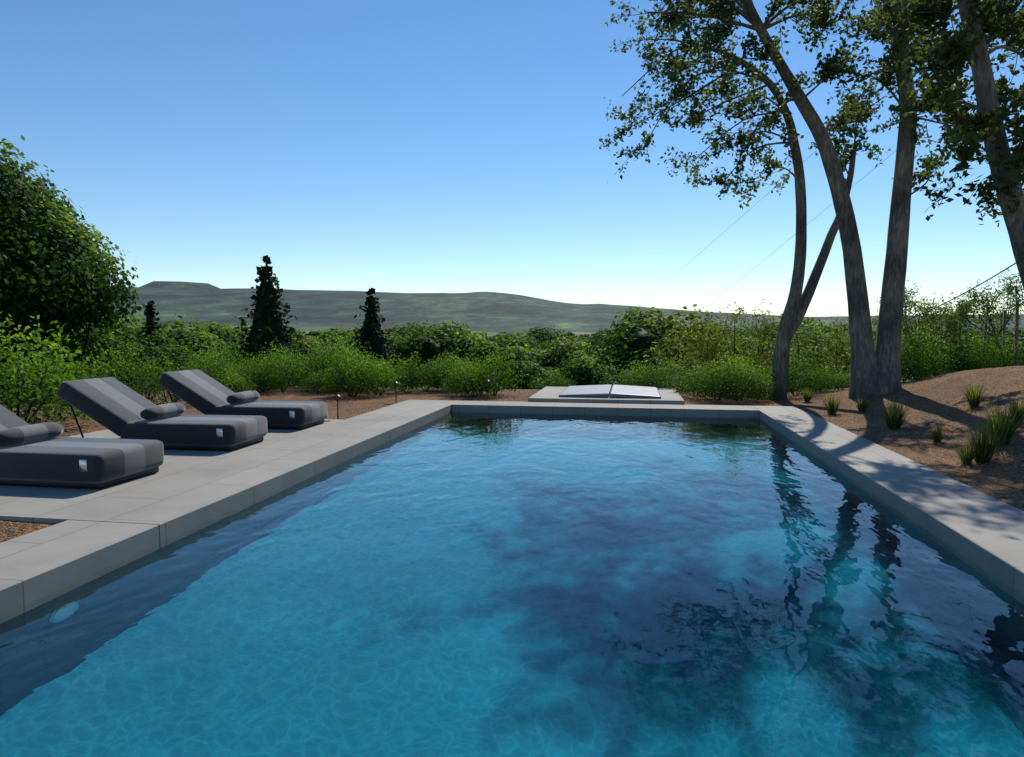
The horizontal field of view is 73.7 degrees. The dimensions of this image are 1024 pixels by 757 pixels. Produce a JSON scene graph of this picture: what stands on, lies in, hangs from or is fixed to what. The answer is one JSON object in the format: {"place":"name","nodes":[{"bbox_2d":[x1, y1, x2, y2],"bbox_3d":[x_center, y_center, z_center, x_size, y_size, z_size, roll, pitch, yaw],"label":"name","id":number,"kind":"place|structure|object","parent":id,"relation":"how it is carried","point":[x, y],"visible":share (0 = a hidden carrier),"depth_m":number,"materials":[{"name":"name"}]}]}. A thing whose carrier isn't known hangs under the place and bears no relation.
{"place":"outdoors","nodes":[
{"label":"outdoors","id":0,"kind":"place"},
{"bbox_2d":[0,281,1023,542],"bbox_3d":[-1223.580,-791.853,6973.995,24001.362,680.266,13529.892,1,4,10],"label":"ground","id":1,"kind":"structure","parent":0,"point":[932,401],"depth_m":14.96,"materials":[{"name":"soil"}]},
{"bbox_2d":[0,345,64,403],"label":"bush","id":2,"kind":"object","parent":1,"relation":"on","point":[2,386],"visible":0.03,"depth_m":41.70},
{"bbox_2d":[0,337,74,395],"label":"shrub","id":3,"kind":"object","parent":1,"relation":"on","point":[2,367],"visible":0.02,"depth_m":41.84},
{"bbox_2d":[0,351,98,416],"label":"shrub","id":4,"kind":"object","parent":1,"relation":"on","point":[29,396],"visible":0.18,"depth_m":11.35,"materials":[{"name":"green plant"}]},
{"bbox_2d":[0,311,127,424],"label":"shrub","id":5,"kind":"object","parent":1,"relation":"on","point":[37,391],"visible":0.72,"depth_m":9.98,"materials":[{"name":"green plant"}]},
{"bbox_2d":[0,135,144,361],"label":"tree","id":6,"kind":"object","parent":1,"relation":"on","point":[52,261],"visible":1,"depth_m":26.46,"materials":[{"name":"green plant"}]},
{"bbox_2d":[43,342,176,404],"bbox_3d":[-18.859,2.102,33.062,7.490,7.707,7.589,3,5,34],"label":"bush","id":7,"kind":"object","parent":1,"relation":"on","point":[88,368],"visible":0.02,"depth_m":31.60,"materials":[{"name":"plant"}]},
{"bbox_2d":[29,329,204,399],"bbox_3d":[-18.725,1.869,34.104,8.588,8.722,8.476,2,4,24],"label":"shrub","id":8,"kind":"object","parent":1,"relation":"on","point":[170,349],"visible":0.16,"depth_m":32.98,"materials":[{"name":"plant"}]},
{"bbox_2d":[73,340,170,395],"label":"shrub","id":9,"kind":"object","parent":1,"relation":"on","point":[107,367],"visible":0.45,"depth_m":14.03,"materials":[{"name":"green plant"}]},
{"bbox_2d":[58,313,230,365],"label":"shrub","id":10,"kind":"object","parent":1,"relation":"on","point":[189,339],"visible":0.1,"depth_m":43.75,"materials":[{"name":"plant"}]},
{"bbox_2d":[131,300,165,348],"bbox_3d":[-19.175,1.256,36.419,4.658,10.839,4.674,4,5,42],"label":"tall conifer","id":11,"kind":"object","parent":1,"relation":"on","point":[151,324],"visible":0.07,"depth_m":35.91,"materials":[{"name":"plant"}]},
{"bbox_2d":[123,352,206,404],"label":"shrub","id":12,"kind":"object","parent":1,"relation":"on","point":[154,390],"visible":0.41,"depth_m":12.69,"materials":[{"name":"green plant"}]},
{"bbox_2d":[160,321,245,345],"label":"bush","id":13,"kind":"object","parent":1,"relation":"on","point":[221,332],"visible":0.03,"depth_m":55.95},
{"bbox_2d":[167,355,244,392],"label":"shrub","id":14,"kind":"object","parent":1,"relation":"on","point":[213,370],"visible":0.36,"depth_m":15.26,"materials":[{"name":"green plant"}]},
{"bbox_2d":[183,340,238,363],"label":"bush","id":15,"kind":"object","parent":1,"relation":"on","point":[201,341],"visible":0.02,"depth_m":43.66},
{"bbox_2d":[184,347,239,378],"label":"shrub","id":16,"kind":"object","parent":1,"relation":"on","point":[211,360],"visible":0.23,"depth_m":16.27,"materials":[{"name":"green plant"}]},
{"bbox_2d":[183,345,246,373],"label":"shrub","id":17,"kind":"object","parent":1,"relation":"on","point":[217,359],"visible":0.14,"depth_m":17.17,"materials":[{"name":"green plant"}]},
{"bbox_2d":[201,342,253,373],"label":"shrub","id":18,"kind":"object","parent":1,"relation":"on","point":[233,356],"visible":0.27,"depth_m":17.09,"materials":[{"name":"green plant"}]},
{"bbox_2d":[214,324,251,339],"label":"bush","id":19,"kind":"object","parent":1,"relation":"on","point":[232,330],"depth_m":77.27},
{"bbox_2d":[212,367,265,392],"bbox_3d":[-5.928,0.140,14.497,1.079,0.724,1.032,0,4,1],"label":"shrub","id":20,"kind":"object","parent":1,"relation":"on","point":[224,380],"visible":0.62,"depth_m":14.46,"materials":[{"name":"green plant"}]},
{"bbox_2d":[231,352,291,391],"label":"shrub","id":21,"kind":"object","parent":1,"relation":"on","point":[264,372],"visible":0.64,"depth_m":15.80,"materials":[{"name":"green plant"}]},
{"bbox_2d":[229,255,307,384],"bbox_3d":[-10.515,-0.475,29.420,6.815,9.572,6.874,2,5,30],"label":"tall conifer","id":22,"kind":"object","parent":1,"relation":"on","point":[268,326],"visible":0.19,"depth_m":28.77,"materials":[{"name":"plant"}]},
{"bbox_2d":[222,326,325,364],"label":"bush","id":23,"kind":"object","parent":1,"relation":"on","point":[300,342],"visible":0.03,"depth_m":49.03,"materials":[{"name":"plant"}]},
{"bbox_2d":[248,341,313,391],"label":"shrub","id":24,"kind":"object","parent":1,"relation":"on","point":[282,362],"visible":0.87,"depth_m":15.97,"materials":[{"name":"green plant"}]},
{"bbox_2d":[267,350,311,386],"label":"shrub","id":25,"kind":"object","parent":1,"relation":"on","point":[291,366],"visible":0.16,"depth_m":17.49,"materials":[{"name":"green plant"}]},
{"bbox_2d":[290,341,341,385],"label":"shrub","id":26,"kind":"object","parent":1,"relation":"on","point":[315,350],"visible":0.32,"depth_m":17.04,"materials":[{"name":"green plant"}]},
{"bbox_2d":[295,370,340,393],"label":"shrub","id":27,"kind":"object","parent":1,"relation":"on","point":[310,384],"visible":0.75,"depth_m":15.57,"materials":[{"name":"green plant"}]},
{"bbox_2d":[306,365,348,390],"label":"shrub","id":28,"kind":"object","parent":1,"relation":"on","point":[321,378],"visible":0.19,"depth_m":16.28,"materials":[{"name":"green plant"}]},
{"bbox_2d":[307,336,364,384],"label":"shrub","id":29,"kind":"object","parent":1,"relation":"on","point":[329,360],"visible":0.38,"depth_m":16.65,"materials":[{"name":"green plant"}]},
{"bbox_2d":[308,328,387,347],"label":"bush","id":30,"kind":"object","parent":1,"relation":"on","point":[340,331],"visible":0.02,"depth_m":75.61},
{"bbox_2d":[310,331,388,346],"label":"bush","id":31,"kind":"object","parent":1,"relation":"on","point":[326,334],"visible":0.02,"depth_m":62.16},
{"bbox_2d":[328,363,372,395],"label":"shrub","id":32,"kind":"object","parent":1,"relation":"on","point":[337,383],"visible":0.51,"depth_m":14.94,"materials":[{"name":"green plant"}]},
{"bbox_2d":[319,341,382,390],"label":"shrub","id":33,"kind":"object","parent":1,"relation":"on","point":[336,363],"visible":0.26,"depth_m":16.27,"materials":[{"name":"green plant"}]},
{"bbox_2d":[318,344,385,396],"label":"shrub","id":34,"kind":"object","parent":1,"relation":"on","point":[355,367],"visible":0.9,"depth_m":14.81,"materials":[{"name":"green plant"}]},
{"bbox_2d":[297,333,408,386],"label":"bush","id":35,"kind":"object","parent":1,"relation":"on","point":[347,339],"visible":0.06,"depth_m":45.98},
{"bbox_2d":[345,288,403,386],"bbox_3d":[-7.464,0.551,36.248,7.717,10.746,7.651,-1,4,-11],"label":"tall conifer","id":36,"kind":"object","parent":1,"relation":"on","point":[371,336],"visible":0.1,"depth_m":35.78,"materials":[{"name":"plant"}]},
{"bbox_2d":[347,357,406,394],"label":"shrub","id":37,"kind":"object","parent":1,"relation":"on","point":[390,381],"visible":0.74,"depth_m":15.13,"materials":[{"name":"green plant"}]},
{"bbox_2d":[371,350,429,390],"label":"shrub","id":38,"kind":"object","parent":1,"relation":"on","point":[401,371],"visible":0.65,"depth_m":16.07,"materials":[{"name":"green plant"}]},
{"bbox_2d":[385,322,441,339],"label":"bush","id":39,"kind":"object","parent":1,"relation":"on","point":[413,325],"visible":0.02,"depth_m":72.59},
{"bbox_2d":[399,359,451,391],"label":"shrub","id":40,"kind":"object","parent":1,"relation":"on","point":[425,376],"visible":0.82,"depth_m":16.00,"materials":[{"name":"green plant"}]},
{"bbox_2d":[386,319,498,386],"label":"shrub","id":41,"kind":"object","parent":1,"relation":"on","point":[430,345],"visible":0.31,"depth_m":48.35,"materials":[{"name":"plant"}]},
{"bbox_2d":[428,357,469,388],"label":"shrub","id":42,"kind":"object","parent":1,"relation":"on","point":[446,365],"visible":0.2,"depth_m":16.42,"materials":[{"name":"green plant"}]},
{"bbox_2d":[419,350,481,389],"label":"shrub","id":43,"kind":"object","parent":1,"relation":"on","point":[445,363],"visible":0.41,"depth_m":16.61,"materials":[{"name":"green plant"}]},
{"bbox_2d":[436,357,493,393],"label":"shrub","id":44,"kind":"object","parent":1,"relation":"on","point":[446,380],"visible":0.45,"depth_m":15.49,"materials":[{"name":"green plant"}]},
{"bbox_2d":[443,359,503,397],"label":"shrub","id":45,"kind":"object","parent":1,"relation":"on","point":[480,372],"visible":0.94,"depth_m":14.60,"materials":[{"name":"green plant"}]},
{"bbox_2d":[451,361,509,394],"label":"shrub","id":46,"kind":"object","parent":1,"relation":"on","point":[464,386],"visible":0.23,"depth_m":15.23,"materials":[{"name":"green plant"}]},
{"bbox_2d":[466,346,524,394],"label":"shrub","id":47,"kind":"object","parent":1,"relation":"on","point":[505,379],"visible":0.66,"depth_m":15.14,"materials":[{"name":"green plant"}]},
{"bbox_2d":[453,341,546,377],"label":"bush","id":48,"kind":"object","parent":1,"relation":"on","point":[515,352],"visible":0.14,"depth_m":43.59,"materials":[{"name":"plant"}]},
{"bbox_2d":[460,332,539,357],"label":"bush","id":49,"kind":"object","parent":1,"relation":"on","point":[523,342],"visible":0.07,"depth_m":56.26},
{"bbox_2d":[0,400,1023,613],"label":"deck coping","id":50,"kind":"object","parent":1,"relation":"on","point":[93,530],"visible":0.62,"depth_m":6.01,"materials":[{"name":"concrete"}]},
{"bbox_2d":[0,404,163,489],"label":"lounger","id":51,"kind":"object","parent":50,"relation":"on","point":[39,455],"visible":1,"depth_m":6.19,"materials":[{"name":"fabric"}]},
{"bbox_2d":[56,377,267,450],"bbox_3d":[-4.288,0.416,8.451,2.254,0.804,0.884,1,4,7],"label":"lounger","id":52,"kind":"object","parent":50,"relation":"on","point":[118,408],"visible":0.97,"depth_m":8.12,"materials":[{"name":"fabric"}]},
{"bbox_2d":[158,369,327,429],"bbox_3d":[-3.995,0.293,10.212,2.254,0.804,0.884,1,4,9],"label":"lounger","id":53,"kind":"object","parent":50,"relation":"on","point":[202,392],"visible":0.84,"depth_m":9.90,"materials":[{"name":"fabric"}]},
{"bbox_2d":[490,332,535,347],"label":"bush","id":54,"kind":"object","parent":1,"relation":"on","point":[514,338],"visible":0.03,"depth_m":116.94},
{"bbox_2d":[494,360,552,389],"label":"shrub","id":55,"kind":"object","parent":1,"relation":"on","point":[528,372],"visible":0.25,"depth_m":33.33,"materials":[{"name":"plant"}]},
{"bbox_2d":[512,325,575,347],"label":"bush","id":56,"kind":"object","parent":1,"relation":"on","point":[542,335],"visible":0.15,"depth_m":119.36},
{"bbox_2d":[529,366,577,388],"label":"shrub","id":57,"kind":"object","parent":1,"relation":"on","point":[548,381],"visible":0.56,"depth_m":17.24,"materials":[{"name":"green plant"}]},
{"bbox_2d":[521,338,596,372],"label":"bush","id":58,"kind":"object","parent":1,"relation":"on","point":[554,357],"visible":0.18,"depth_m":50.53,"materials":[{"name":"plant"}]},
{"bbox_2d":[548,375,573,386],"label":"shrub","id":59,"kind":"object","parent":1,"relation":"on","point":[561,383],"visible":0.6,"depth_m":16.91,"materials":[{"name":"green plant"}]},
{"bbox_2d":[546,337,594,352],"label":"bush","id":60,"kind":"object","parent":1,"relation":"on","point":[581,344],"visible":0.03,"depth_m":72.31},
{"bbox_2d":[546,350,626,386],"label":"bush","id":61,"kind":"object","parent":1,"relation":"on","point":[583,370],"visible":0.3,"depth_m":38.42,"materials":[{"name":"plant"}]},
{"bbox_2d":[570,335,633,369],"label":"bush","id":62,"kind":"object","parent":1,"relation":"on","point":[618,353],"visible":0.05,"depth_m":47.32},
{"bbox_2d":[528,384,684,404],"bbox_3d":[2.055,0.444,14.733,3.028,0.468,2.900,1,4,10],"label":"spa with cover","id":63,"kind":"object","parent":1,"relation":"on","point":[626,394],"visible":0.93,"depth_m":13.69,"materials":[{"name":"concrete"}]},
{"bbox_2d":[601,369,642,385],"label":"bush","id":64,"kind":"object","parent":1,"relation":"on","point":[614,381],"visible":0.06,"depth_m":21.34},
{"bbox_2d":[615,360,663,387],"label":"shrub","id":65,"kind":"object","parent":1,"relation":"on","point":[632,370],"visible":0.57,"depth_m":16.45,"materials":[{"name":"green plant"}]},
{"bbox_2d":[622,369,665,387],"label":"shrub","id":66,"kind":"object","parent":1,"relation":"on","point":[638,381],"visible":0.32,"depth_m":16.53,"materials":[{"name":"green plant"}]},
{"bbox_2d":[584,304,730,381],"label":"shrub","id":67,"kind":"object","parent":1,"relation":"on","point":[639,345],"visible":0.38,"depth_m":45.96,"materials":[{"name":"plant"}]},
{"bbox_2d":[637,357,694,390],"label":"shrub","id":68,"kind":"object","parent":1,"relation":"on","point":[666,370],"visible":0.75,"depth_m":16.17,"materials":[{"name":"green plant"}]},
{"bbox_2d":[668,360,738,396],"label":"shrub","id":69,"kind":"object","parent":1,"relation":"on","point":[685,382],"visible":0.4,"depth_m":14.86,"materials":[{"name":"green plant"}]},
{"bbox_2d":[652,310,763,391],"bbox_3d":[6.438,0.332,22.150,3.260,5.285,4.013,2,4,22],"label":"bush","id":70,"kind":"object","parent":1,"relation":"on","point":[685,363],"visible":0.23,"depth_m":21.70,"materials":[{"name":"green plant"}]},
{"bbox_2d":[679,361,748,400],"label":"shrub","id":71,"kind":"object","parent":1,"relation":"on","point":[712,382],"visible":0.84,"depth_m":13.90,"materials":[{"name":"green plant"}]},
{"bbox_2d":[671,299,799,387],"bbox_3d":[6.312,-0.118,19.899,3.285,4.367,2.933,-3,5,-36],"label":"bush","id":72,"kind":"object","parent":1,"relation":"on","point":[713,352],"visible":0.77,"depth_m":19.48,"materials":[{"name":"green plant"}]},
{"bbox_2d":[696,351,774,400],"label":"shrub","id":73,"kind":"object","parent":1,"relation":"on","point":[749,372],"visible":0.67,"depth_m":13.86,"materials":[{"name":"green plant"}]},
{"bbox_2d":[703,355,769,400],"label":"shrub","id":74,"kind":"object","parent":1,"relation":"on","point":[745,393],"visible":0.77,"depth_m":13.81,"materials":[{"name":"green plant"}]},
{"bbox_2d":[687,335,815,391],"bbox_3d":[10.494,1.672,30.411,5.861,7.185,5.637,0,4,-3],"label":"bush","id":75,"kind":"object","parent":1,"relation":"on","point":[769,357],"visible":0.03,"depth_m":28.94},
{"bbox_2d":[740,376,785,399],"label":"shrub","id":76,"kind":"object","parent":1,"relation":"on","point":[774,391],"visible":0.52,"depth_m":14.02,"materials":[{"name":"green plant"}]},
{"bbox_2d":[719,314,830,387],"bbox_3d":[7.944,0.241,21.487,3.734,4.918,3.034,1,4,13],"label":"bush","id":77,"kind":"object","parent":1,"relation":"on","point":[809,352],"visible":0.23,"depth_m":20.94,"materials":[{"name":"green plant"}]},
{"bbox_2d":[738,316,838,339],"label":"bush","id":78,"kind":"object","parent":1,"relation":"on","point":[811,321],"visible":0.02,"depth_m":76.09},
{"bbox_2d":[771,352,828,395],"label":"shrub","id":79,"kind":"object","parent":1,"relation":"on","point":[795,371],"visible":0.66,"depth_m":14.71,"materials":[{"name":"green plant"}]},
{"bbox_2d":[801,387,814,401],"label":"grass tuft","id":80,"kind":"object","parent":1,"relation":"on","point":[807,397],"visible":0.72,"depth_m":13.59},
{"bbox_2d":[767,327,850,368],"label":"bush","id":81,"kind":"object","parent":1,"relation":"on","point":[814,339],"visible":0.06,"depth_m":59.44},
{"bbox_2d":[599,0,1023,398],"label":"oak trees","id":82,"kind":"object","parent":1,"relation":"on","point":[876,371],"visible":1,"depth_m":12.91,"materials":[{"name":"green plant"}]},
{"bbox_2d":[796,366,838,391],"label":"shrub","id":83,"kind":"object","parent":1,"relation":"on","point":[824,378],"visible":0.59,"depth_m":15.22,"materials":[{"name":"green plant"}]},
{"bbox_2d":[775,309,877,391],"bbox_3d":[9.927,0.104,20.341,2.863,4.641,3.524,-1,4,-17],"label":"bush","id":84,"kind":"object","parent":1,"relation":"on","point":[834,348],"visible":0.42,"depth_m":20.40,"materials":[{"name":"green plant"}]},
{"bbox_2d":[818,393,844,414],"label":"grass tuft","id":85,"kind":"object","parent":1,"relation":"on","point":[831,407],"visible":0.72,"depth_m":11.65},
{"bbox_2d":[820,371,849,389],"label":"shrub","id":86,"kind":"object","parent":1,"relation":"on","point":[847,381],"visible":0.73,"depth_m":15.14,"materials":[{"name":"green plant"}]},
{"bbox_2d":[798,322,876,350],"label":"bush","id":87,"kind":"object","parent":1,"relation":"on","point":[822,329],"visible":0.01,"depth_m":72.81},
{"bbox_2d":[855,394,872,411],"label":"grass tuft","id":88,"kind":"object","parent":1,"relation":"on","point":[861,406],"visible":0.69,"depth_m":11.49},
{"bbox_2d":[876,395,911,429],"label":"grass tuft","id":89,"kind":"object","parent":1,"relation":"on","point":[892,420],"visible":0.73,"depth_m":9.65,"materials":[{"name":"plant"}]},
{"bbox_2d":[901,343,931,381],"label":"shrub","id":90,"kind":"object","parent":1,"relation":"on","point":[910,373],"visible":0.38,"depth_m":14.05,"materials":[{"name":"green plant"}]},
{"bbox_2d":[876,280,974,361],"bbox_3d":[9.343,-0.884,15.427,1.832,2.727,2.052,3,5,39],"label":"olive tree","id":91,"kind":"object","parent":1,"relation":"on","point":[948,321],"visible":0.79,"depth_m":15.27,"materials":[{"name":"green plant"}]},
{"bbox_2d":[901,324,965,379],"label":"shrub","id":92,"kind":"object","parent":1,"relation":"on","point":[925,349],"visible":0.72,"depth_m":13.98,"materials":[{"name":"green plant"}]},
{"bbox_2d":[927,423,949,442],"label":"grass tuft","id":93,"kind":"object","parent":1,"relation":"on","point":[936,436],"visible":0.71,"depth_m":8.44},
{"bbox_2d":[916,345,978,376],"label":"shrub","id":94,"kind":"object","parent":1,"relation":"on","point":[951,360],"visible":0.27,"depth_m":14.90,"materials":[{"name":"green plant"}]},
{"bbox_2d":[901,288,1010,370],"bbox_3d":[10.813,-0.452,17.258,2.822,3.716,2.292,-3,5,-33],"label":"bush","id":95,"kind":"object","parent":1,"relation":"on","point":[945,327],"visible":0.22,"depth_m":17.02,"materials":[{"name":"green plant"}]},
{"bbox_2d":[919,328,992,374],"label":"shrub","id":96,"kind":"object","parent":1,"relation":"on","point":[959,348],"visible":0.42,"depth_m":14.95,"materials":[{"name":"green plant"}]},
{"bbox_2d":[902,257,1023,321],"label":"cable","id":97,"kind":"object","parent":1,"relation":"on","point":[968,290],"visible":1,"depth_m":9.17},
{"bbox_2d":[955,442,977,464],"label":"grass tuft","id":98,"kind":"object","parent":1,"relation":"on","point":[967,458],"visible":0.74,"depth_m":7.22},
{"bbox_2d":[962,383,986,407],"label":"grass tuft","id":99,"kind":"object","parent":1,"relation":"on","point":[974,400],"visible":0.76,"depth_m":9.88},
{"bbox_2d":[947,300,1018,366],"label":"fence posts","id":100,"kind":"object","parent":1,"relation":"on","point":[1016,324],"visible":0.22,"depth_m":14.49,"materials":[{"name":"brown wood"}]},
{"bbox_2d":[943,269,1023,364],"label":"olive tree","id":101,"kind":"object","parent":1,"relation":"on","point":[981,301],"visible":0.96,"depth_m":14.35,"materials":[{"name":"green plant"}]},
{"bbox_2d":[961,421,1005,462],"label":"grass tuft","id":102,"kind":"object","parent":1,"relation":"on","point":[985,449],"visible":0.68,"depth_m":7.19,"materials":[{"name":"plant"}]},
{"bbox_2d":[966,330,1023,368],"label":"shrub","id":103,"kind":"object","parent":1,"relation":"on","point":[990,365],"visible":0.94,"depth_m":13.91,"materials":[{"name":"green plant"}]},
{"bbox_2d":[974,400,1022,446],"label":"grass tuft","id":104,"kind":"object","parent":1,"relation":"on","point":[1001,422],"visible":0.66,"depth_m":7.69,"materials":[{"name":"plant"}]},
{"bbox_2d":[989,322,1023,351],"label":"bush","id":105,"kind":"object","parent":1,"relation":"on","point":[1021,336],"visible":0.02,"depth_m":76.26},
{"bbox_2d":[990,340,1023,366],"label":"shrub","id":106,"kind":"object","parent":1,"relation":"on","point":[1021,356],"visible":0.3,"depth_m":14.52,"materials":[{"name":"green plant"}]},
{"bbox_2d":[1003,394,1023,422],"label":"grass tuft","id":107,"kind":"object","parent":1,"relation":"on","point":[1018,412],"visible":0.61,"depth_m":8.53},
{"bbox_2d":[0,0,1023,316],"label":"sky","id":108,"kind":"structure","parent":0,"point":[394,146],"materials":[{"name":"blue"}]},
{"bbox_3d":[0.285,1.815,4.960,5.660,1.390,15.600,1,4,10],"label":"pool","id":109,"kind":"object","parent":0,"visible":0},
{"bbox_2d":[0,411,1023,756],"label":"pool water","id":110,"kind":"structure","parent":109,"relation":"in","point":[456,583],"depth_m":3.63,"materials":[{"name":"liquid"}]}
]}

